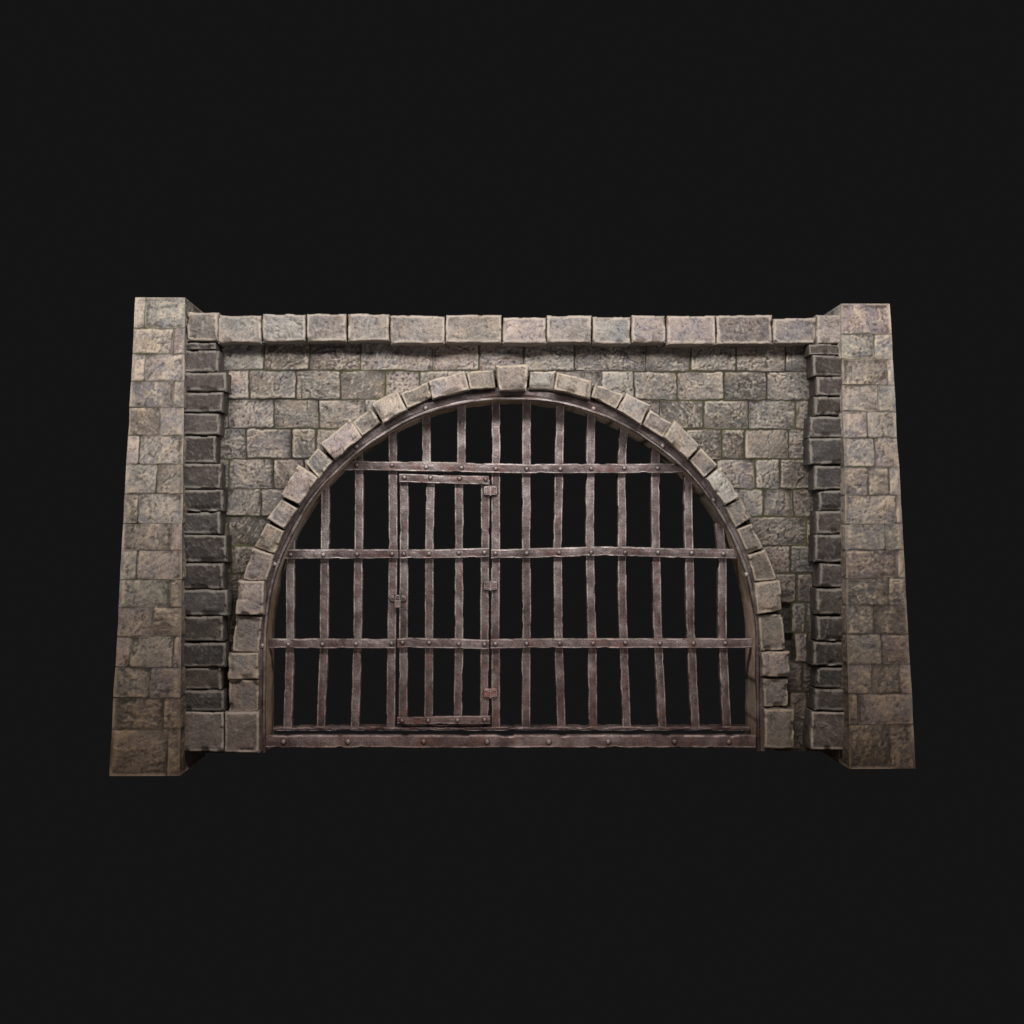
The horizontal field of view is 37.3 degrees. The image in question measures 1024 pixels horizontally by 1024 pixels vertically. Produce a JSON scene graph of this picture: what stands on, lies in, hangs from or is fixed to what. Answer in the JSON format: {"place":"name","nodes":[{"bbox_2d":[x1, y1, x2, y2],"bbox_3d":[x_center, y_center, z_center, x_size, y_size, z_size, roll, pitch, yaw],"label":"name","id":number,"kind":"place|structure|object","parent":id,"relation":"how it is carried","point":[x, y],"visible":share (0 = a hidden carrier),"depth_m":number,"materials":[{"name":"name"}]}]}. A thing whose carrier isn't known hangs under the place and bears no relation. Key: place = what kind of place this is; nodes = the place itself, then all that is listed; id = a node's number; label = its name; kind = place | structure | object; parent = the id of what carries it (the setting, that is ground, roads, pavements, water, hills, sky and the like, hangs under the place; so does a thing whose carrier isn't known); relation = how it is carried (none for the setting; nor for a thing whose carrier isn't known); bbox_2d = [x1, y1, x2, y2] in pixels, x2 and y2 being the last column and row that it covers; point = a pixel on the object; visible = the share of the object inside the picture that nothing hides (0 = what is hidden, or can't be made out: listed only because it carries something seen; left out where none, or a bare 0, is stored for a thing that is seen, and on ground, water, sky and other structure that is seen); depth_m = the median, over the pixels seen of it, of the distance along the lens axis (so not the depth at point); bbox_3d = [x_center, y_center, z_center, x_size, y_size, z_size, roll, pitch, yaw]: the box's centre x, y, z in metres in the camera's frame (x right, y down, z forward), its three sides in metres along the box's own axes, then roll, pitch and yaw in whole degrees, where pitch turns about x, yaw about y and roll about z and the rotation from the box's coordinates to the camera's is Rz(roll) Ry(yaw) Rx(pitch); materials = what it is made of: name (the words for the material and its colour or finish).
{"place":"outdoors","nodes":[
{"label":"outdoors","id":0,"kind":"place"},
{"bbox_2d":[0,0,1023,1023],"label":"sky","id":1,"kind":"structure","parent":0,"point":[781,159],"materials":[{"name":"black"}]},
{"bbox_2d":[183,312,843,752],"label":"stone wall","id":2,"kind":"structure","parent":0,"point":[739,412],"depth_m":15.91,"materials":[{"name":"grey stone"}]},
{"bbox_2d":[109,297,204,775],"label":"stone pillar","id":3,"kind":"structure","parent":2,"relation":"attached to","point":[149,718],"depth_m":15.41,"materials":[{"name":"grey stone"}]},
{"bbox_2d":[255,387,768,752],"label":"iron gate","id":4,"kind":"structure","parent":2,"relation":"attached to","point":[324,643],"depth_m":16.26,"materials":[{"name":"brown metal"}]},
{"bbox_2d":[394,595,400,607],"bbox_3d":[-1.221,0.953,16.187,0.068,0.138,0.036,0,-1,-1],"label":"padlock","id":5,"kind":"object","parent":4,"relation":"hanging from","point":[397,603],"visible":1,"depth_m":16.17,"materials":[{"name":"metal"}]},
{"bbox_2d":[397,474,497,723],"bbox_3d":[-0.691,0.930,16.288,1.072,2.674,0.226,0,-1,-1],"label":"wicket door","id":6,"kind":"structure","parent":4,"relation":"in","point":[457,643],"depth_m":16.26,"materials":[{"name":"metal"}]},
{"bbox_2d":[821,304,915,768],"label":"stone pillar","id":7,"kind":"structure","parent":2,"relation":"attached to","point":[878,730],"depth_m":15.58,"materials":[{"name":"grey stone"}]}
]}

